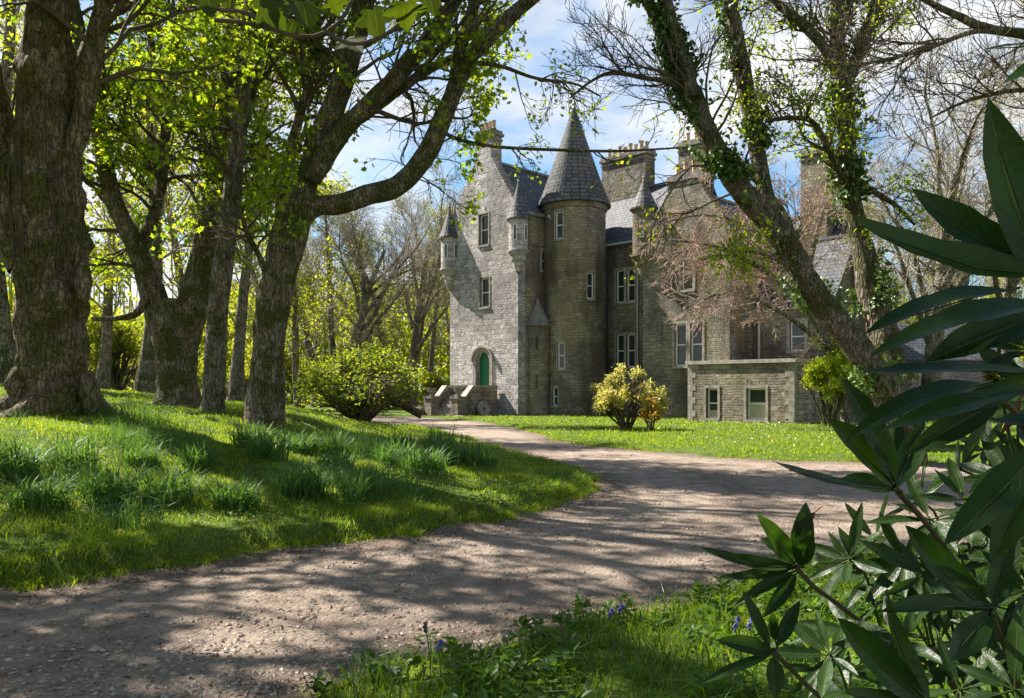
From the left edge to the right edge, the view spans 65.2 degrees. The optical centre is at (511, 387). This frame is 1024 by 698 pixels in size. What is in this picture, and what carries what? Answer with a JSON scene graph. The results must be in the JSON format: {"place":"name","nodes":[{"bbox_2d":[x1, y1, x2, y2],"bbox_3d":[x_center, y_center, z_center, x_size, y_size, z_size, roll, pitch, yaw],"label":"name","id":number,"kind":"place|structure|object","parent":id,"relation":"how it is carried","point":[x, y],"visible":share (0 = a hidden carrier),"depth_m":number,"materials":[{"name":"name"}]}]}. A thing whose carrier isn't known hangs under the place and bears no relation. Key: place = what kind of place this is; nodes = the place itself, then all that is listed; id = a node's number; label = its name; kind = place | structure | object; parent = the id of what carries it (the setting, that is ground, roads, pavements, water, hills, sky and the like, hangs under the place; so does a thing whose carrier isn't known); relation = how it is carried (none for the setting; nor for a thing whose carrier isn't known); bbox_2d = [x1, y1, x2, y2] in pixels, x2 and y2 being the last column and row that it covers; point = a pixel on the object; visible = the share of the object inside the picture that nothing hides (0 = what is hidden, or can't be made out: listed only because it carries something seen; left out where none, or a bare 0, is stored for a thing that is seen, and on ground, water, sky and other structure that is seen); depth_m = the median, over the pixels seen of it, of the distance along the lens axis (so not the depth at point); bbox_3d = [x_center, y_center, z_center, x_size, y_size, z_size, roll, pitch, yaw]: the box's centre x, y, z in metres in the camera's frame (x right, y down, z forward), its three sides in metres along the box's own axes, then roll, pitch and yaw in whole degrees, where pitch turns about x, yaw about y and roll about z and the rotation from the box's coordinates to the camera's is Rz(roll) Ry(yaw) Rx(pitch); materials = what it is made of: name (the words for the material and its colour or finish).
{"place":"outdoors","nodes":[
{"label":"outdoors","id":0,"kind":"place"},
{"bbox_2d":[0,415,993,697],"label":"gravel driveway","id":1,"kind":"structure","parent":0,"point":[640,563],"depth_m":6.85,"materials":[{"name":"grey gravel"}]},
{"bbox_2d":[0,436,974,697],"bbox_3d":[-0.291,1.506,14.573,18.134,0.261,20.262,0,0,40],"label":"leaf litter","id":2,"kind":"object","parent":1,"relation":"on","point":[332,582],"visible":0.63,"depth_m":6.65,"materials":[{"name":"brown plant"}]},
{"bbox_2d":[0,384,1023,697],"bbox_3d":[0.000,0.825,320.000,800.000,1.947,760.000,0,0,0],"label":"ground","id":3,"kind":"structure","parent":0,"point":[328,527],"depth_m":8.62,"materials":[{"name":"green plant"}]},
{"bbox_2d":[0,432,86,481],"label":"daffodil clump","id":4,"kind":"object","parent":3,"relation":"on","point":[11,461],"visible":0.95,"depth_m":8.90,"materials":[{"name":"green plant"}]},
{"bbox_2d":[0,469,88,511],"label":"daffodil clump","id":5,"kind":"object","parent":3,"relation":"on","point":[44,492],"visible":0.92,"depth_m":8.17,"materials":[{"name":"green plant"}]},
{"bbox_2d":[0,0,117,386],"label":"young woodland tree","id":6,"kind":"object","parent":3,"relation":"on","point":[8,352],"visible":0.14,"depth_m":26.94,"materials":[{"name":"green plant"}]},
{"bbox_2d":[20,424,148,470],"bbox_3d":[-5.244,0.713,9.627,1.574,0.584,1.411,0,0,18],"label":"daffodil clump","id":7,"kind":"object","parent":3,"relation":"on","point":[83,453],"visible":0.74,"depth_m":9.64,"materials":[{"name":"green plant"}]},
{"bbox_2d":[88,335,133,389],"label":"woodland bush","id":8,"kind":"object","parent":3,"relation":"on","point":[90,366],"visible":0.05,"depth_m":61.53,"materials":[{"name":"green plant"}]},
{"bbox_2d":[85,304,143,390],"bbox_3d":[-21.621,-1.996,43.849,4.186,5.287,4.252,0,0,-37],"label":"woodland bush","id":9,"kind":"object","parent":3,"relation":"on","point":[123,339],"visible":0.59,"depth_m":43.37,"materials":[{"name":"green plant"}]},
{"bbox_2d":[65,457,167,504],"bbox_3d":[-4.492,0.985,8.857,1.418,0.522,1.216,0,0,25],"label":"daffodil clump","id":10,"kind":"object","parent":3,"relation":"on","point":[95,483],"visible":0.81,"depth_m":8.70,"materials":[{"name":"green plant"}]},
{"bbox_2d":[103,441,171,467],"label":"daffodil clump","id":11,"kind":"object","parent":3,"relation":"on","point":[139,454],"visible":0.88,"depth_m":10.61,"materials":[{"name":"green plant"}]},
{"bbox_2d":[0,0,275,419],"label":"old sycamore tree","id":12,"kind":"object","parent":3,"relation":"on","point":[47,246],"visible":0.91,"depth_m":14.64,"materials":[{"name":"brown plant"}]},
{"bbox_2d":[84,116,196,389],"bbox_3d":[-20.898,-7.186,42.003,6.446,15.628,8.374,0,0,-1],"label":"young woodland tree","id":13,"kind":"object","parent":3,"relation":"on","point":[103,375],"visible":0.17,"depth_m":40.12,"materials":[{"name":"green plant"}]},
{"bbox_2d":[111,339,203,391],"bbox_3d":[-25.777,-1.052,57.502,8.218,5.914,6.062,0,0,29],"label":"woodland bush","id":14,"kind":"object","parent":3,"relation":"on","point":[200,373],"visible":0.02,"depth_m":57.50,"materials":[{"name":"green plant"}]},
{"bbox_2d":[84,57,241,334],"bbox_3d":[-21.433,-9.426,49.390,10.624,22.369,7.805,0,0,-2],"label":"young woodland tree","id":15,"kind":"object","parent":3,"relation":"on","point":[178,273],"visible":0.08,"depth_m":48.97,"materials":[{"name":"green plant"}]},
{"bbox_2d":[84,0,245,393],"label":"young woodland tree","id":16,"kind":"object","parent":3,"relation":"on","point":[145,378],"visible":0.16,"depth_m":33.72,"materials":[{"name":"green plant"}]},
{"bbox_2d":[111,455,229,507],"bbox_3d":[-3.801,1.023,8.991,1.574,0.584,1.411,0,0,-12],"label":"daffodil clump","id":17,"kind":"object","parent":3,"relation":"on","point":[164,484],"visible":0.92,"depth_m":8.94,"materials":[{"name":"green plant"}]},
{"bbox_2d":[0,0,345,406],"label":"forked tree","id":18,"kind":"object","parent":3,"relation":"on","point":[175,326],"visible":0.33,"depth_m":21.70,"materials":[{"name":"green plant"}]},
{"bbox_2d":[169,437,234,470],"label":"daffodil clump","id":19,"kind":"object","parent":3,"relation":"on","point":[200,458],"visible":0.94,"depth_m":11.08,"materials":[{"name":"green plant"}]},
{"bbox_2d":[199,366,249,399],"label":"woodland bush","id":20,"kind":"object","parent":3,"relation":"on","point":[246,378],"visible":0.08,"depth_m":53.69,"materials":[{"name":"green plant"}]},
{"bbox_2d":[176,472,286,510],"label":"daffodil clump","id":21,"kind":"object","parent":3,"relation":"on","point":[242,492],"visible":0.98,"depth_m":9.04,"materials":[{"name":"green plant"}]},
{"bbox_2d":[122,0,345,412],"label":"slim tree","id":22,"kind":"object","parent":3,"relation":"on","point":[215,355],"visible":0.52,"depth_m":18.78,"materials":[{"name":"green plant"}]},
{"bbox_2d":[219,420,291,448],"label":"daffodil clump","id":23,"kind":"object","parent":3,"relation":"on","point":[240,437],"visible":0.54,"depth_m":12.79,"materials":[{"name":"green plant"}]},
{"bbox_2d":[228,338,291,387],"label":"woodland bush","id":24,"kind":"object","parent":3,"relation":"on","point":[288,365],"visible":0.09,"depth_m":59.88,"materials":[{"name":"green plant"}]},
{"bbox_2d":[228,211,303,342],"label":"young woodland tree","id":25,"kind":"object","parent":3,"relation":"on","point":[252,309],"visible":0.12,"depth_m":58.67,"materials":[{"name":"green plant"}]},
{"bbox_2d":[0,393,537,534],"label":"bank foliage","id":26,"kind":"object","parent":3,"relation":"on","point":[129,509],"visible":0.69,"depth_m":10.82,"materials":[{"name":"green plant"}]},
{"bbox_2d":[177,30,364,401],"bbox_3d":[-12.533,-8.916,40.125,9.738,20.505,7.154,0,0,18],"label":"young woodland tree","id":27,"kind":"object","parent":3,"relation":"on","point":[236,388],"visible":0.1,"depth_m":40.14,"materials":[{"name":"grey plant"}]},
{"bbox_2d":[228,420,318,461],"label":"daffodil clump","id":28,"kind":"object","parent":3,"relation":"on","point":[267,448],"visible":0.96,"depth_m":12.09,"materials":[{"name":"green plant"}]},
{"bbox_2d":[240,455,342,499],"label":"daffodil clump","id":29,"kind":"object","parent":3,"relation":"on","point":[299,485],"visible":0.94,"depth_m":9.71,"materials":[{"name":"green plant"}]},
{"bbox_2d":[245,201,347,407],"bbox_3d":[-13.575,-5.720,50.078,6.153,14.917,7.993,0,0,2],"label":"young woodland tree","id":30,"kind":"object","parent":3,"relation":"on","point":[294,327],"visible":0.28,"depth_m":51.41,"materials":[{"name":"green plant"}]},
{"bbox_2d":[251,232,351,406],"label":"bare tree","id":31,"kind":"object","parent":3,"relation":"on","point":[307,344],"visible":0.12,"depth_m":68.11,"materials":[{"name":"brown plant"}]},
{"bbox_2d":[286,354,316,402],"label":"woodland bush","id":32,"kind":"object","parent":3,"relation":"on","point":[289,379],"visible":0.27,"depth_m":59.38,"materials":[{"name":"green plant"}]},
{"bbox_2d":[269,426,334,453],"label":"daffodil clump","id":33,"kind":"object","parent":3,"relation":"on","point":[305,443],"visible":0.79,"depth_m":13.46,"materials":[{"name":"green plant"}]},
{"bbox_2d":[286,448,371,473],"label":"daffodil clump","id":34,"kind":"object","parent":3,"relation":"on","point":[341,456],"visible":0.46,"depth_m":11.70,"materials":[{"name":"green plant"}]},
{"bbox_2d":[297,171,369,362],"bbox_3d":[-14.915,-8.041,64.778,6.829,19.573,9.296,0,0,-29],"label":"young woodland tree","id":35,"kind":"object","parent":3,"relation":"on","point":[332,345],"visible":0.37,"depth_m":64.09,"materials":[{"name":"green plant"}]},
{"bbox_2d":[304,425,365,455],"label":"daffodil clump","id":36,"kind":"object","parent":3,"relation":"on","point":[328,442],"visible":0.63,"depth_m":14.03,"materials":[{"name":"green plant"}]},
{"bbox_2d":[303,205,403,364],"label":"bare tree","id":37,"kind":"object","parent":3,"relation":"on","point":[358,291],"visible":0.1,"depth_m":73.73,"materials":[{"name":"brown plant"}]},
{"bbox_2d":[286,337,435,422],"bbox_3d":[-6.044,-0.205,32.710,5.997,3.922,6.562,0,0,0],"label":"golden green shrub","id":38,"kind":"object","parent":3,"relation":"on","point":[357,395],"visible":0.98,"depth_m":32.59,"materials":[{"name":"green plant"}]},
{"bbox_2d":[308,461,414,504],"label":"daffodil clump","id":39,"kind":"object","parent":3,"relation":"on","point":[357,491],"visible":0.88,"depth_m":9.71,"materials":[{"name":"green plant"}]},
{"bbox_2d":[343,424,402,455],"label":"daffodil clump","id":40,"kind":"object","parent":3,"relation":"on","point":[355,442],"visible":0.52,"depth_m":14.73,"materials":[{"name":"green plant"}]},
{"bbox_2d":[337,230,408,406],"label":"young woodland tree","id":41,"kind":"object","parent":3,"relation":"on","point":[385,326],"visible":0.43,"depth_m":68.48,"materials":[{"name":"green plant"}]},
{"bbox_2d":[305,178,445,366],"bbox_3d":[-10.033,-7.675,62.545,14.876,18.925,11.258,0,0,21],"label":"bare tree","id":42,"kind":"object","parent":3,"relation":"on","point":[361,326],"visible":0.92,"depth_m":62.26,"materials":[{"name":"brown plant"}]},
{"bbox_2d":[353,358,423,418],"bbox_3d":[-5.300,-0.056,33.991,3.109,2.739,0.378,0,0,0],"label":"fallen log","id":43,"kind":"object","parent":3,"relation":"on","point":[412,410],"visible":0.33,"depth_m":33.86,"materials":[{"name":"brown wood"}]},
{"bbox_2d":[366,437,430,467],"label":"daffodil clump","id":44,"kind":"object","parent":3,"relation":"on","point":[386,458],"visible":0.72,"depth_m":12.70,"materials":[{"name":"green plant"}]},
{"bbox_2d":[380,428,418,446],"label":"daffodil clump","id":45,"kind":"object","parent":3,"relation":"on","point":[390,439],"visible":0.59,"depth_m":18.15,"materials":[{"name":"green plant"}]},
{"bbox_2d":[368,138,462,406],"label":"bare tree","id":46,"kind":"object","parent":3,"relation":"on","point":[417,342],"visible":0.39,"depth_m":66.06,"materials":[{"name":"brown plant"}]},
{"bbox_2d":[382,442,459,474],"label":"daffodil clump","id":47,"kind":"object","parent":3,"relation":"on","point":[434,462],"visible":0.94,"depth_m":12.07,"materials":[{"name":"green plant"}]},
{"bbox_2d":[136,0,708,425],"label":"leaning sycamore tree","id":48,"kind":"object","parent":3,"relation":"on","point":[301,205],"visible":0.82,"depth_m":17.77,"materials":[{"name":"green plant"}]},
{"bbox_2d":[423,621,431,685],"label":"bluebell","id":49,"kind":"object","parent":3,"relation":"on","point":[425,630],"visible":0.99,"depth_m":4.15,"materials":[{"name":"green plant"}]},
{"bbox_2d":[400,197,454,405],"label":"young woodland tree","id":50,"kind":"object","parent":3,"relation":"on","point":[431,360],"visible":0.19,"depth_m":71.92,"materials":[{"name":"green plant"}]},
{"bbox_2d":[413,253,449,355],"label":"young woodland tree","id":51,"kind":"object","parent":3,"relation":"on","point":[447,345],"visible":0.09,"depth_m":79.66,"materials":[{"name":"green plant"}]},
{"bbox_2d":[419,365,449,395],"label":"woodland bush","id":52,"kind":"object","parent":3,"relation":"on","point":[439,380],"visible":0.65,"depth_m":69.80,"materials":[{"name":"green plant"}]},
{"bbox_2d":[407,423,464,451],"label":"daffodil clump","id":53,"kind":"object","parent":3,"relation":"on","point":[429,438],"visible":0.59,"depth_m":16.30,"materials":[{"name":"green plant"}]},
{"bbox_2d":[420,429,496,466],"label":"daffodil clump","id":54,"kind":"object","parent":3,"relation":"on","point":[453,449],"visible":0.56,"depth_m":13.92,"materials":[{"name":"green plant"}]},
{"bbox_2d":[423,385,497,415],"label":"stone staircase","id":55,"kind":"structure","parent":3,"relation":"on","point":[444,401],"depth_m":47.32,"materials":[{"name":"stone"}]},
{"bbox_2d":[454,439,511,469],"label":"daffodil clump","id":56,"kind":"object","parent":3,"relation":"on","point":[482,457],"visible":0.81,"depth_m":13.60,"materials":[{"name":"green plant"}]},
{"bbox_2d":[477,401,489,415],"bbox_3d":[-1.679,1.220,46.808,0.920,0.920,0.180,0,-14,-45],"label":"millstone","id":57,"kind":"object","parent":3,"relation":"on","point":[483,407],"visible":0.94,"depth_m":46.70,"materials":[{"name":"stone"}]},
{"bbox_2d":[0,455,1023,697],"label":"verge undergrowth","id":58,"kind":"object","parent":3,"relation":"on","point":[454,652],"visible":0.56,"depth_m":4.53,"materials":[{"name":"green plant"}]},
{"bbox_2d":[5,221,1023,402],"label":"woodland","id":59,"kind":"object","parent":3,"relation":"on","point":[440,359],"visible":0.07,"depth_m":86.06,"materials":[{"name":"green plant"}]},
{"bbox_2d":[587,362,671,429],"bbox_3d":[4.376,0.363,29.788,3.049,2.699,2.868,0,0,0],"label":"azalea shrub","id":60,"kind":"object","parent":3,"relation":"on","point":[611,397],"visible":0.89,"depth_m":29.44,"materials":[{"name":"yellow plant"}]},
{"bbox_2d":[636,395,665,430],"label":"golden shrub","id":61,"kind":"object","parent":3,"relation":"on","point":[653,415],"visible":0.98,"depth_m":28.61,"materials":[{"name":"yellow plant"}]},
{"bbox_2d":[439,101,873,418],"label":"castle","id":62,"kind":"structure","parent":3,"relation":"on","point":[552,312],"depth_m":47.35,"materials":[{"name":"grey stone"}]},
{"bbox_2d":[470,346,493,387],"bbox_3d":[-1.704,-1.220,49.088,2.000,2.740,0.530,0,0,45],"label":"door","id":63,"kind":"structure","parent":62,"relation":"in","point":[486,361],"depth_m":49.28,"materials":[{"name":"green paint"}]},
{"bbox_2d":[477,211,489,247],"bbox_3d":[-1.644,-9.695,49.078,1.050,2.110,0.400,0,0,45],"label":"window","id":64,"kind":"structure","parent":62,"relation":"in","point":[485,219],"depth_m":49.24,"materials":[{"name":"white paint"}]},
{"bbox_2d":[478,275,489,308],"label":"window","id":65,"kind":"structure","parent":62,"relation":"in","point":[485,285],"depth_m":49.17,"materials":[{"name":"white paint"}]},
{"bbox_2d":[540,248,543,272],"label":"window","id":66,"kind":"structure","parent":62,"relation":"in","point":[541,249],"depth_m":48.29,"materials":[{"name":"white paint"}]},
{"bbox_2d":[551,386,558,407],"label":"window","id":67,"kind":"structure","parent":62,"relation":"in","point":[555,389],"depth_m":47.63,"materials":[{"name":"white paint"}]},
{"bbox_2d":[554,209,563,240],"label":"window","id":68,"kind":"structure","parent":62,"relation":"in","point":[559,218],"depth_m":47.47,"materials":[{"name":"white paint"}]},
{"bbox_2d":[556,341,565,370],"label":"window","id":69,"kind":"structure","parent":62,"relation":"in","point":[560,345],"depth_m":47.39,"materials":[{"name":"white paint"}]},
{"bbox_2d":[586,271,595,300],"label":"window","id":70,"kind":"structure","parent":62,"relation":"in","point":[589,276],"depth_m":47.38,"materials":[{"name":"white paint"}]},
{"bbox_2d":[614,268,624,304],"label":"window","id":71,"kind":"structure","parent":62,"relation":"in","point":[620,280],"depth_m":48.67,"materials":[{"name":"white paint"}]},
{"bbox_2d":[614,333,624,368],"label":"window","id":72,"kind":"structure","parent":62,"relation":"in","point":[620,356],"depth_m":48.67,"materials":[{"name":"grey glass"}]},
{"bbox_2d":[625,266,635,303],"bbox_3d":[7.201,-6.160,48.014,0.800,2.200,0.400,0,0,45],"label":"window","id":73,"kind":"structure","parent":62,"relation":"in","point":[630,290],"depth_m":48.13,"materials":[{"name":"white paint"}]},
{"bbox_2d":[625,332,635,368],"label":"window","id":74,"kind":"structure","parent":62,"relation":"in","point":[630,341],"depth_m":48.08,"materials":[{"name":"grey glass"}]},
{"bbox_2d":[672,320,687,367],"bbox_3d":[8.998,-2.295,42.395,1.000,2.500,0.400,0,0,45],"label":"window","id":75,"kind":"structure","parent":62,"relation":"in","point":[681,338],"depth_m":42.45,"materials":[{"name":"grey glass"}]},
{"bbox_2d":[678,253,694,292],"bbox_3d":[9.281,-6.025,42.113,1.020,1.970,0.400,0,0,45],"label":"window","id":76,"kind":"structure","parent":62,"relation":"in","point":[687,286],"depth_m":42.19,"materials":[{"name":"white paint"}]},
{"bbox_2d":[688,319,704,360],"bbox_3d":[9.648,-2.350,41.689,1.000,2.390,0.240,0,0,45],"label":"window","id":77,"kind":"structure","parent":62,"relation":"in","point":[698,341],"depth_m":41.76,"materials":[{"name":"grey glass"}]},
{"bbox_2d":[786,318,807,353],"bbox_3d":[14.443,-2.625,40.345,0.400,1.770,1.120,0,0,-45],"label":"window","id":78,"kind":"structure","parent":62,"relation":"in","point":[796,333],"depth_m":40.45,"materials":[{"name":"grey glass"}]},
{"bbox_2d":[534,0,964,465],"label":"ivy clad tree","id":79,"kind":"object","parent":3,"relation":"on","point":[762,209],"visible":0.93,"depth_m":16.93,"materials":[{"name":"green plant"}]},
{"bbox_2d":[541,418,980,446],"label":"lawn wildflowers","id":80,"kind":"object","parent":3,"relation":"on","point":[745,428],"visible":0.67,"depth_m":26.45,"materials":[{"name":"plant"}]},
{"bbox_2d":[630,144,894,425],"bbox_3d":[10.486,-4.270,32.803,11.061,12.919,6.469,0,0,0],"label":"twiggy tree","id":81,"kind":"object","parent":3,"relation":"on","point":[846,414],"visible":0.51,"depth_m":32.64,"materials":[{"name":"brown plant"}]},
{"bbox_2d":[685,358,840,423],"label":"annex building","id":82,"kind":"structure","parent":3,"relation":"on","point":[759,390],"depth_m":36.61,"materials":[{"name":"grey stone"}]},
{"bbox_2d":[703,386,719,420],"bbox_3d":[9.557,0.715,37.959,0.400,1.650,0.860,0,0,-45],"label":"window","id":83,"kind":"structure","parent":82,"relation":"in","point":[713,394],"depth_m":38.04,"materials":[{"name":"white paint"}]},
{"bbox_2d":[744,386,767,421],"bbox_3d":[11.155,0.715,36.364,1.190,1.650,0.400,0,0,45],"label":"window","id":84,"kind":"structure","parent":82,"relation":"in","point":[756,404],"depth_m":36.44,"materials":[{"name":"white paint"}]},
{"bbox_2d":[789,334,865,425],"bbox_3d":[12.868,-0.477,32.535,3.090,4.393,3.142,0,0,-39],"label":"acer shrub","id":85,"kind":"object","parent":3,"relation":"on","point":[823,370],"visible":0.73,"depth_m":32.20,"materials":[{"name":"green plant"}]},
{"bbox_2d":[700,42,1023,697],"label":"rhododendron","id":86,"kind":"object","parent":3,"relation":"on","point":[991,507],"visible":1,"depth_m":1.65,"materials":[{"name":"green plant"}]},
{"bbox_2d":[836,197,893,287],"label":"young woodland tree","id":87,"kind":"object","parent":3,"relation":"on","point":[886,213],"visible":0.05,"depth_m":53.77,"materials":[{"name":"green plant"}]},
{"bbox_2d":[796,164,961,324],"bbox_3d":[27.098,-7.687,62.921,10.868,18.984,11.816,0,0,-22],"label":"bare tree","id":88,"kind":"object","parent":3,"relation":"on","point":[897,256],"visible":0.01,"depth_m":60.67,"materials":[{"name":"brown plant"}]},
{"bbox_2d":[748,0,1023,171],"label":"bare limbed tree","id":89,"kind":"object","parent":3,"relation":"on","point":[975,25],"visible":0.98,"depth_m":13.97,"materials":[{"name":"brown plant"}]},
{"bbox_2d":[874,373,921,404],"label":"woodland bush","id":90,"kind":"object","parent":3,"relation":"on","point":[914,376],"visible":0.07,"depth_m":42.85,"materials":[{"name":"green plant"}]},
{"bbox_2d":[885,268,920,324],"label":"young woodland tree","id":91,"kind":"object","parent":3,"relation":"on","point":[893,276],"visible":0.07,"depth_m":53.73,"materials":[{"name":"green plant"}]},
{"bbox_2d":[805,5,1023,419],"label":"bare tree","id":92,"kind":"object","parent":3,"relation":"on","point":[943,275],"visible":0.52,"depth_m":38.29,"materials":[{"name":"brown plant"}]},
{"bbox_2d":[859,105,1023,415],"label":"bare tree","id":93,"kind":"object","parent":3,"relation":"on","point":[1008,283],"visible":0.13,"depth_m":44.30,"materials":[{"name":"brown plant"}]},
{"bbox_2d":[913,266,977,325],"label":"young woodland tree","id":94,"kind":"object","parent":3,"relation":"on","point":[933,285],"visible":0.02,"depth_m":56.95,"materials":[{"name":"green plant"}]},
{"bbox_2d":[897,324,996,407],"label":"stone outbuilding","id":95,"kind":"structure","parent":3,"relation":"on","point":[914,350],"depth_m":46.11,"materials":[{"name":"stone"},{"name":"slate"}]},
{"bbox_2d":[888,158,1023,325],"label":"bare tree","id":96,"kind":"object","parent":3,"relation":"on","point":[965,282],"visible":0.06,"depth_m":63.29,"materials":[{"name":"brown plant"}]},
{"bbox_2d":[977,200,1023,411],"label":"young woodland tree","id":97,"kind":"object","parent":3,"relation":"on","point":[1000,280],"visible":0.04,"depth_m":54.22,"materials":[{"name":"green plant"}]},
{"bbox_2d":[982,357,1023,381],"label":"woodland bush","id":98,"kind":"object","parent":3,"relation":"on","point":[990,375],"visible":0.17,"depth_m":46.29,"materials":[{"name":"green plant"}]},
{"bbox_2d":[0,0,1023,389],"label":"sky","id":99,"kind":"structure","parent":0,"point":[542,25],"materials":[{"name":"blue"}]},
{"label":"overhead sycamore tree","id":100,"kind":"object","parent":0,"visible":0},
{"bbox_2d":[186,0,440,52],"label":"sycamore twig","id":101,"kind":"object","parent":100,"relation":"attached to","point":[375,20],"visible":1,"depth_m":2.99,"materials":[{"name":"green plant"}]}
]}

